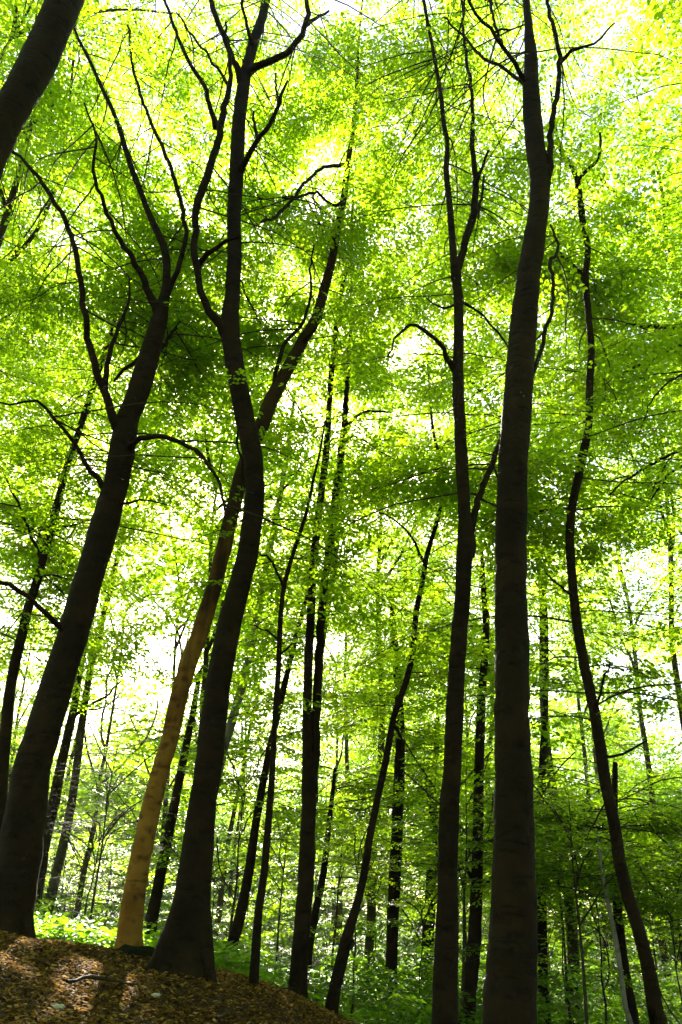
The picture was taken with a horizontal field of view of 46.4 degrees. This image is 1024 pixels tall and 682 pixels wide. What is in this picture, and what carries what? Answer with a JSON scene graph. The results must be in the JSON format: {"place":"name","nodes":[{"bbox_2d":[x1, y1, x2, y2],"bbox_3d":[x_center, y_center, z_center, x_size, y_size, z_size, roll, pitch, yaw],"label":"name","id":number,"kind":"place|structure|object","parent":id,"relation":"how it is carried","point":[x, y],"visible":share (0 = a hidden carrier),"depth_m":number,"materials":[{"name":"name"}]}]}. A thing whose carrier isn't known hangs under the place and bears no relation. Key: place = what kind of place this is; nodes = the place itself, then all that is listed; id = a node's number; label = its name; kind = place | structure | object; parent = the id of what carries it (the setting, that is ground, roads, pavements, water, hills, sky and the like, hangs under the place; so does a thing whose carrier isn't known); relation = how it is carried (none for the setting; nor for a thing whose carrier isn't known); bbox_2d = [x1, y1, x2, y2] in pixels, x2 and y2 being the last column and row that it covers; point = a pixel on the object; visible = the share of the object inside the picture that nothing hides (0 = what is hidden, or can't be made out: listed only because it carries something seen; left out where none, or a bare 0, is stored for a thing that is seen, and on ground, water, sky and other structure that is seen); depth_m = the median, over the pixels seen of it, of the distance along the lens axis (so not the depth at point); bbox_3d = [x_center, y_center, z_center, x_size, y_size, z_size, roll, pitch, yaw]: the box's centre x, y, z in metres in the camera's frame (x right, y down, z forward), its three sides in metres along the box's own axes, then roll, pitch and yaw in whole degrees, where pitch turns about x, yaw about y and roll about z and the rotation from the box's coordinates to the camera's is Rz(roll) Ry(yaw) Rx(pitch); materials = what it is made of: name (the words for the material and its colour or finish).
{"place":"outdoors","nodes":[
{"label":"outdoors","id":0,"kind":"place"},
{"bbox_2d":[0,900,681,1023],"bbox_3d":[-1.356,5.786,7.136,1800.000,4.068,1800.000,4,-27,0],"label":"ground","id":1,"kind":"structure","parent":0,"point":[165,990],"depth_m":8.18,"materials":[{"name":"soil"}]},
{"bbox_2d":[0,543,137,780],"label":"beech tree","id":2,"kind":"object","parent":1,"relation":"on","point":[22,689],"visible":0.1,"depth_m":37.25,"materials":[{"name":"green plant"}]},
{"bbox_2d":[0,150,149,621],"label":"beech tree","id":3,"kind":"object","parent":1,"relation":"on","point":[4,326],"visible":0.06,"depth_m":24.89,"materials":[{"name":"green plant"}]},
{"bbox_2d":[0,0,165,179],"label":"beech tree","id":4,"kind":"object","parent":1,"relation":"on","point":[32,72],"visible":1,"depth_m":9.62,"materials":[{"name":"green plant"}]},
{"bbox_2d":[41,825,133,917],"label":"sapling","id":5,"kind":"object","parent":1,"relation":"on","point":[69,861],"visible":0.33,"depth_m":24.00,"materials":[{"name":"green plant"}]},
{"bbox_2d":[47,812,130,911],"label":"sapling","id":6,"kind":"object","parent":1,"relation":"on","point":[117,851],"visible":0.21,"depth_m":26.41,"materials":[{"name":"green plant"}]},
{"bbox_2d":[34,796,144,931],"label":"sapling","id":7,"kind":"object","parent":1,"relation":"on","point":[82,898],"visible":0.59,"depth_m":16.03,"materials":[{"name":"green plant"}]},
{"bbox_2d":[60,872,122,925],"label":"sapling","id":8,"kind":"object","parent":1,"relation":"on","point":[97,889],"visible":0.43,"depth_m":21.84,"materials":[{"name":"green plant"}]},
{"bbox_2d":[0,0,189,659],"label":"beech tree","id":9,"kind":"object","parent":1,"relation":"on","point":[6,214],"visible":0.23,"depth_m":17.42,"materials":[{"name":"green plant"}]},
{"bbox_2d":[0,403,203,916],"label":"beech tree","id":10,"kind":"object","parent":1,"relation":"on","point":[70,763],"visible":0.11,"depth_m":30.12,"materials":[{"name":"green plant"}]},
{"bbox_2d":[56,722,147,918],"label":"beech tree","id":11,"kind":"object","parent":1,"relation":"on","point":[71,916],"visible":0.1,"depth_m":51.57,"materials":[{"name":"green plant"}]},
{"bbox_2d":[35,809,175,923],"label":"sapling","id":12,"kind":"object","parent":1,"relation":"on","point":[87,865],"visible":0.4,"depth_m":17.92,"materials":[{"name":"green plant"}]},
{"bbox_2d":[2,606,211,917],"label":"beech tree","id":13,"kind":"object","parent":1,"relation":"on","point":[63,755],"visible":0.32,"depth_m":19.53,"materials":[{"name":"green plant"}]},
{"bbox_2d":[0,271,225,848],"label":"beech tree","id":14,"kind":"object","parent":1,"relation":"on","point":[97,720],"visible":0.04,"depth_m":26.84,"materials":[{"name":"green plant"}]},
{"bbox_2d":[0,48,226,707],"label":"beech tree","id":15,"kind":"object","parent":1,"relation":"on","point":[9,237],"visible":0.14,"depth_m":20.61,"materials":[{"name":"green plant"}]},
{"bbox_2d":[60,725,169,926],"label":"beech tree","id":16,"kind":"object","parent":1,"relation":"on","point":[109,887],"visible":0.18,"depth_m":43.68,"materials":[{"name":"green plant"}]},
{"bbox_2d":[71,818,177,938],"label":"sapling","id":17,"kind":"object","parent":1,"relation":"on","point":[127,856],"visible":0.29,"depth_m":27.48,"materials":[{"name":"green plant"}]},
{"bbox_2d":[14,541,246,919],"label":"beech tree","id":18,"kind":"object","parent":1,"relation":"on","point":[87,854],"visible":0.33,"depth_m":23.62,"materials":[{"name":"green plant"}]},
{"bbox_2d":[109,944,154,960],"bbox_3d":[-2.471,5.288,9.474,0.622,0.246,0.360,4,-27,0],"label":"stone","id":19,"kind":"object","parent":1,"relation":"on","point":[142,951],"visible":0.5,"depth_m":9.43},
{"bbox_2d":[39,713,231,926],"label":"sapling","id":20,"kind":"object","parent":1,"relation":"on","point":[107,803],"visible":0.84,"depth_m":14.99,"materials":[{"name":"green plant"}]},
{"bbox_2d":[51,774,226,912],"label":"sapling","id":21,"kind":"object","parent":1,"relation":"on","point":[162,820],"visible":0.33,"depth_m":20.32,"materials":[{"name":"green plant"}]},
{"bbox_2d":[30,532,266,896],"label":"beech tree","id":22,"kind":"object","parent":1,"relation":"on","point":[132,763],"visible":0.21,"depth_m":29.09,"materials":[{"name":"green plant"}]},
{"bbox_2d":[0,246,304,829],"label":"beech tree","id":23,"kind":"object","parent":1,"relation":"on","point":[46,561],"visible":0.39,"depth_m":17.00,"materials":[{"name":"green plant"}]},
{"bbox_2d":[0,0,316,440],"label":"beech tree","id":24,"kind":"object","parent":1,"relation":"on","point":[35,11],"visible":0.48,"depth_m":17.21,"materials":[{"name":"green plant"}]},
{"bbox_2d":[0,215,320,920],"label":"beech tree","id":25,"kind":"object","parent":1,"relation":"on","point":[57,868],"visible":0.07,"depth_m":20.60,"materials":[{"name":"green plant"}]},
{"bbox_2d":[48,671,301,936],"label":"beech tree","id":26,"kind":"object","parent":1,"relation":"on","point":[154,904],"visible":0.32,"depth_m":20.28,"materials":[{"name":"green plant"}]},
{"bbox_2d":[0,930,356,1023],"bbox_3d":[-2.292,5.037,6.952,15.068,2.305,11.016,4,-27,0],"label":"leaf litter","id":27,"kind":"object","parent":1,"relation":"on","point":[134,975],"visible":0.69,"depth_m":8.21,"materials":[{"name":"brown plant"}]},
{"bbox_2d":[125,831,243,942],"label":"sapling","id":28,"kind":"object","parent":1,"relation":"on","point":[221,926],"visible":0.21,"depth_m":16.45,"materials":[{"name":"green plant"}]},
{"bbox_2d":[58,452,335,886],"bbox_3d":[-4.311,6.026,24.300,8.086,15.612,8.174,2,-27,3],"label":"beech tree","id":29,"kind":"object","parent":1,"relation":"on","point":[176,645],"visible":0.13,"depth_m":25.15,"materials":[{"name":"green plant"}]},
{"bbox_2d":[99,521,316,894],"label":"beech tree","id":30,"kind":"object","parent":1,"relation":"on","point":[173,873],"visible":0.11,"depth_m":26.87,"materials":[{"name":"green plant"}]},
{"bbox_2d":[150,835,268,956],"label":"sapling","id":31,"kind":"object","parent":1,"relation":"on","point":[214,881],"visible":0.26,"depth_m":18.58,"materials":[{"name":"green plant"}]},
{"bbox_2d":[0,20,450,941],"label":"beech tree","id":32,"kind":"object","parent":1,"relation":"on","point":[22,832],"visible":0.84,"depth_m":13.96,"materials":[{"name":"green plant"}]},
{"bbox_2d":[127,718,337,965],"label":"sapling","id":33,"kind":"object","parent":1,"relation":"on","point":[236,777],"visible":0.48,"depth_m":15.80,"materials":[{"name":"green plant"}]},
{"bbox_2d":[63,273,403,850],"bbox_3d":[-2.184,2.421,17.195,7.605,14.683,7.687,-7,-28,21],"label":"beech tree","id":34,"kind":"object","parent":1,"relation":"on","point":[208,643],"visible":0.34,"depth_m":17.73,"materials":[{"name":"green plant"}]},
{"bbox_2d":[211,829,297,948],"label":"sapling","id":35,"kind":"object","parent":1,"relation":"on","point":[227,847],"visible":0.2,"depth_m":24.45,"materials":[{"name":"green plant"}]},
{"bbox_2d":[211,856,297,951],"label":"sapling","id":36,"kind":"object","parent":1,"relation":"on","point":[268,878],"visible":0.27,"depth_m":20.95,"materials":[{"name":"green plant"}]},
{"bbox_2d":[165,653,351,955],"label":"beech tree","id":37,"kind":"object","parent":1,"relation":"on","point":[244,814],"visible":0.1,"depth_m":46.24,"materials":[{"name":"green plant"}]},
{"bbox_2d":[142,386,375,796],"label":"beech tree","id":38,"kind":"object","parent":1,"relation":"on","point":[230,727],"visible":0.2,"depth_m":20.30,"materials":[{"name":"green plant"}]},
{"bbox_2d":[150,539,370,940],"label":"beech tree","id":39,"kind":"object","parent":1,"relation":"on","point":[230,828],"visible":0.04,"depth_m":29.82,"materials":[{"name":"green plant"}]},
{"bbox_2d":[62,0,460,985],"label":"beech tree","id":40,"kind":"object","parent":1,"relation":"on","point":[184,946],"visible":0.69,"depth_m":15.32,"materials":[{"name":"green plant"}]},
{"bbox_2d":[170,534,374,948],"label":"beech tree","id":41,"kind":"object","parent":1,"relation":"on","point":[231,875],"visible":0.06,"depth_m":37.65,"materials":[{"name":"green plant"}]},
{"bbox_2d":[212,785,357,978],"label":"sapling","id":42,"kind":"object","parent":1,"relation":"on","point":[258,860],"visible":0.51,"depth_m":16.98,"materials":[{"name":"green plant"}]},
{"bbox_2d":[175,421,395,984],"bbox_3d":[-0.677,2.467,11.740,3.605,8.520,2.503,18,-30,-27],"label":"young beech","id":43,"kind":"object","parent":1,"relation":"on","point":[256,936],"visible":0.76,"depth_m":12.28,"materials":[{"name":"green plant"}]},
{"bbox_2d":[130,589,446,949],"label":"beech tree","id":44,"kind":"object","parent":1,"relation":"on","point":[239,918],"visible":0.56,"depth_m":16.67,"materials":[{"name":"green plant"}]},
{"bbox_2d":[69,0,519,948],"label":"beech tree","id":45,"kind":"object","parent":1,"relation":"on","point":[129,928],"visible":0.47,"depth_m":15.09,"materials":[{"name":"green plant"}]},
{"bbox_2d":[106,188,499,998],"bbox_3d":[-0.329,0.600,16.291,7.551,16.584,4.924,4,-27,0],"label":"beech tree","id":46,"kind":"object","parent":1,"relation":"on","point":[310,768],"visible":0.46,"depth_m":14.90,"materials":[{"name":"green plant"}]},
{"bbox_2d":[84,112,524,985],"bbox_3d":[-1.710,0.243,22.504,12.987,24.613,10.343,4,-27,-1],"label":"beech tree","id":47,"kind":"object","parent":1,"relation":"on","point":[406,344],"visible":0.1,"depth_m":24.42,"materials":[{"name":"green plant"}]},
{"bbox_2d":[261,833,359,977],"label":"sapling","id":48,"kind":"object","parent":1,"relation":"on","point":[328,873],"visible":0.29,"depth_m":23.20,"materials":[{"name":"green plant"}]},
{"bbox_2d":[279,865,366,976],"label":"sapling","id":49,"kind":"object","parent":1,"relation":"on","point":[333,895],"visible":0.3,"depth_m":25.76,"materials":[{"name":"green plant"}]},
{"bbox_2d":[212,755,463,991],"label":"beech tree","id":50,"kind":"object","parent":1,"relation":"on","point":[337,785],"visible":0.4,"depth_m":19.37,"materials":[{"name":"green plant"}]},
{"bbox_2d":[0,650,681,1000],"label":"wood","id":51,"kind":"object","parent":1,"relation":"on","point":[224,811],"visible":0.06,"depth_m":58.22,"materials":[{"name":"green plant"}]},
{"bbox_2d":[252,786,433,969],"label":"sapling","id":52,"kind":"object","parent":1,"relation":"on","point":[336,924],"visible":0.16,"depth_m":21.15,"materials":[{"name":"green plant"}]},
{"bbox_2d":[271,567,424,967],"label":"beech tree","id":53,"kind":"object","parent":1,"relation":"on","point":[337,762],"visible":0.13,"depth_m":43.31,"materials":[{"name":"green plant"}]},
{"bbox_2d":[34,900,681,1023],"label":"undergrowth","id":54,"kind":"object","parent":1,"relation":"on","point":[62,927],"visible":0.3,"depth_m":14.49,"materials":[{"name":"green plant"}]},
{"bbox_2d":[288,618,427,953],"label":"beech tree","id":55,"kind":"object","parent":1,"relation":"on","point":[350,759],"visible":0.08,"depth_m":55.33,"materials":[{"name":"green plant"}]},
{"bbox_2d":[249,485,480,966],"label":"beech tree","id":56,"kind":"object","parent":1,"relation":"on","point":[340,909],"visible":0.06,"depth_m":31.37,"materials":[{"name":"green plant"}]},
{"bbox_2d":[297,814,437,1018],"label":"sapling","id":57,"kind":"object","parent":1,"relation":"on","point":[374,863],"visible":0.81,"depth_m":14.65,"materials":[{"name":"green plant"}]},
{"bbox_2d":[312,851,436,1022],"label":"sapling","id":58,"kind":"object","parent":1,"relation":"on","point":[378,886],"visible":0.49,"depth_m":18.27,"materials":[{"name":"green plant"}]},
{"bbox_2d":[267,458,486,926],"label":"beech tree","id":59,"kind":"object","parent":1,"relation":"on","point":[373,683],"visible":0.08,"depth_m":32.37,"materials":[{"name":"green plant"}]},
{"bbox_2d":[262,588,494,1020],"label":"beech tree","id":60,"kind":"object","parent":1,"relation":"on","point":[399,752],"visible":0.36,"depth_m":19.38,"materials":[{"name":"green plant"}]},
{"bbox_2d":[218,349,584,998],"bbox_3d":[3.023,3.638,27.420,12.560,23.803,10.002,-1,-27,9],"label":"beech tree","id":61,"kind":"object","parent":1,"relation":"on","point":[268,915],"visible":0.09,"depth_m":26.90,"materials":[{"name":"green plant"}]},
{"bbox_2d":[369,877,469,1020],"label":"sapling","id":62,"kind":"object","parent":1,"relation":"on","point":[430,973],"visible":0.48,"depth_m":16.46,"materials":[{"name":"green plant"}]},
{"bbox_2d":[319,716,538,1020],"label":"beech tree","id":63,"kind":"object","parent":1,"relation":"on","point":[429,929],"visible":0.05,"depth_m":23.16,"materials":[{"name":"green plant"}]},
{"bbox_2d":[269,364,599,1014],"bbox_3d":[1.598,2.687,14.366,5.544,11.665,3.632,4,-27,0],"label":"young beech","id":64,"kind":"object","parent":1,"relation":"on","point":[346,944],"visible":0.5,"depth_m":13.62,"materials":[{"name":"green plant"}]},
{"bbox_2d":[398,804,489,961],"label":"sapling","id":65,"kind":"object","parent":1,"relation":"on","point":[428,856],"visible":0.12,"depth_m":18.86,"materials":[{"name":"green plant"}]},
{"bbox_2d":[207,0,681,1023],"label":"beech tree","id":66,"kind":"object","parent":1,"relation":"on","point":[445,964],"visible":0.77,"depth_m":14.14,"materials":[{"name":"green plant"}]},
{"bbox_2d":[318,748,592,1023],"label":"sapling","id":67,"kind":"object","parent":1,"relation":"on","point":[470,841],"visible":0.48,"depth_m":13.62,"materials":[{"name":"green plant"}]},
{"bbox_2d":[303,529,612,1023],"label":"beech tree","id":68,"kind":"object","parent":1,"relation":"on","point":[474,937],"visible":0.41,"depth_m":16.44,"materials":[{"name":"green plant"}]},
{"bbox_2d":[335,716,592,938],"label":"sapling","id":69,"kind":"object","parent":1,"relation":"on","point":[388,796],"visible":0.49,"depth_m":17.33,"materials":[{"name":"green plant"}]},
{"bbox_2d":[287,144,660,1023],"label":"beech tree","id":70,"kind":"object","parent":1,"relation":"on","point":[573,946],"visible":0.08,"depth_m":23.77,"materials":[{"name":"green plant"}]},
{"bbox_2d":[340,366,611,982],"bbox_3d":[3.254,5.545,26.561,10.638,20.161,8.472,-11,-30,27],"label":"beech tree","id":71,"kind":"object","parent":1,"relation":"on","point":[419,618],"visible":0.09,"depth_m":27.99,"materials":[{"name":"green plant"}]},
{"bbox_2d":[385,579,580,980],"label":"beech tree","id":72,"kind":"object","parent":1,"relation":"on","point":[467,735],"visible":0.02,"depth_m":42.57,"materials":[{"name":"green plant"}]},
{"bbox_2d":[326,0,681,1023],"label":"beech tree","id":73,"kind":"object","parent":1,"relation":"on","point":[510,990],"visible":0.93,"depth_m":9.89,"materials":[{"name":"green plant"}]},
{"bbox_2d":[333,79,681,1023],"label":"beech tree","id":74,"kind":"object","parent":1,"relation":"on","point":[575,611],"visible":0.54,"depth_m":13.81,"materials":[{"name":"green plant"}]},
{"bbox_2d":[400,751,635,979],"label":"sapling","id":75,"kind":"object","parent":1,"relation":"on","point":[469,832],"visible":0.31,"depth_m":14.87,"materials":[{"name":"green plant"}]},
{"bbox_2d":[463,616,577,957],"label":"beech tree","id":76,"kind":"object","parent":1,"relation":"on","point":[533,713],"visible":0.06,"depth_m":54.86,"materials":[{"name":"green plant"}]},
{"bbox_2d":[386,1,681,600],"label":"beech tree","id":77,"kind":"object","parent":1,"relation":"on","point":[655,392],"visible":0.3,"depth_m":16.78,"materials":[{"name":"green plant"}]},
{"bbox_2d":[404,572,676,1023],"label":"beech tree","id":78,"kind":"object","parent":1,"relation":"on","point":[542,925],"visible":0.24,"depth_m":19.44,"materials":[{"name":"green plant"}]},
{"bbox_2d":[447,13,681,774],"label":"beech tree","id":79,"kind":"object","parent":1,"relation":"on","point":[674,164],"visible":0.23,"depth_m":19.35,"materials":[{"name":"green plant"}]},
{"bbox_2d":[482,837,654,1023],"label":"sapling","id":80,"kind":"object","parent":1,"relation":"on","point":[567,923],"visible":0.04,"depth_m":17.15,"materials":[{"name":"green plant"}]},
{"bbox_2d":[458,758,681,1023],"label":"beech tree","id":81,"kind":"object","parent":1,"relation":"on","point":[620,931],"visible":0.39,"depth_m":15.47,"materials":[{"name":"green plant"}]},
{"bbox_2d":[461,768,681,1023],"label":"sapling","id":82,"kind":"object","parent":1,"relation":"on","point":[569,838],"visible":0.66,"depth_m":12.34,"materials":[{"name":"green plant"}]},
{"bbox_2d":[468,299,681,816],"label":"beech tree","id":83,"kind":"object","parent":1,"relation":"on","point":[674,663],"visible":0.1,"depth_m":22.95,"materials":[{"name":"green plant"}]},
{"bbox_2d":[470,830,681,1023],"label":"young beech","id":84,"kind":"object","parent":1,"relation":"on","point":[555,866],"visible":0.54,"depth_m":12.53,"materials":[{"name":"green plant"}]},
{"bbox_2d":[481,792,678,1023],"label":"sapling","id":85,"kind":"object","parent":1,"relation":"on","point":[564,947],"visible":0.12,"depth_m":16.51,"materials":[{"name":"green plant"}]},
{"bbox_2d":[488,0,681,733],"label":"beech tree","id":86,"kind":"object","parent":1,"relation":"on","point":[676,14],"visible":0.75,"depth_m":13.99,"materials":[{"name":"green plant"}]},
{"bbox_2d":[490,461,681,1019],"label":"beech tree","id":87,"kind":"object","parent":1,"relation":"on","point":[578,701],"visible":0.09,"depth_m":36.08,"materials":[{"name":"green plant"}]},
{"bbox_2d":[491,800,681,1023],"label":"sapling","id":88,"kind":"object","parent":1,"relation":"on","point":[604,996],"visible":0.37,"depth_m":14.59,"materials":[{"name":"green plant"}]},
{"bbox_2d":[497,328,681,796],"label":"beech tree","id":89,"kind":"object","parent":1,"relation":"on","point":[657,556],"visible":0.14,"depth_m":25.15,"materials":[{"name":"green plant"}]},
{"bbox_2d":[525,155,681,818],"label":"beech tree","id":90,"kind":"object","parent":1,"relation":"on","point":[677,571],"visible":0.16,"depth_m":20.13,"materials":[{"name":"green plant"}]},
{"bbox_2d":[528,572,681,1008],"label":"beech tree","id":91,"kind":"object","parent":1,"relation":"on","point":[594,755],"visible":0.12,"depth_m":44.64,"materials":[{"name":"green plant"}]},
{"bbox_2d":[555,727,658,999],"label":"beech tree","id":92,"kind":"object","parent":1,"relation":"on","point":[573,763],"visible":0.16,"depth_m":52.18,"materials":[{"name":"green plant"}]},
{"bbox_2d":[536,364,681,1020],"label":"beech tree","id":93,"kind":"object","parent":1,"relation":"on","point":[645,747],"visible":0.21,"depth_m":30.45,"materials":[{"name":"green plant"}]},
{"bbox_2d":[547,843,681,1023],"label":"sapling","id":94,"kind":"object","parent":1,"relation":"on","point":[652,879],"visible":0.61,"depth_m":12.35,"materials":[{"name":"green plant"}]},
{"bbox_2d":[557,782,681,977],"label":"sapling","id":95,"kind":"object","parent":1,"relation":"on","point":[666,830],"visible":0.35,"depth_m":15.01,"materials":[{"name":"green plant"}]},
{"bbox_2d":[581,880,681,1013],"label":"sapling","id":96,"kind":"object","parent":1,"relation":"on","point":[672,1004],"visible":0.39,"depth_m":13.85,"materials":[{"name":"green plant"}]},
{"bbox_2d":[600,0,681,102],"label":"beech tree","id":97,"kind":"object","parent":1,"relation":"on","point":[656,15],"visible":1,"depth_m":14.58,"materials":[{"name":"green plant"}]},
{"bbox_2d":[601,583,681,787],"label":"beech tree","id":98,"kind":"object","parent":1,"relation":"on","point":[677,764],"visible":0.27,"depth_m":34.72,"materials":[{"name":"green plant"}]},
{"bbox_2d":[623,821,681,1023],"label":"sapling","id":99,"kind":"object","parent":1,"relation":"on","point":[674,862],"visible":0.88,"depth_m":11.86,"materials":[{"name":"green plant"}]},
{"bbox_2d":[630,370,681,656],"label":"beech tree","id":100,"kind":"object","parent":1,"relation":"on","point":[678,621],"visible":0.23,"depth_m":20.82,"materials":[{"name":"green plant"}]},
{"bbox_2d":[0,0,681,927],"label":"sky","id":101,"kind":"structure","parent":0,"point":[332,5],"materials":[{"name":"white"}]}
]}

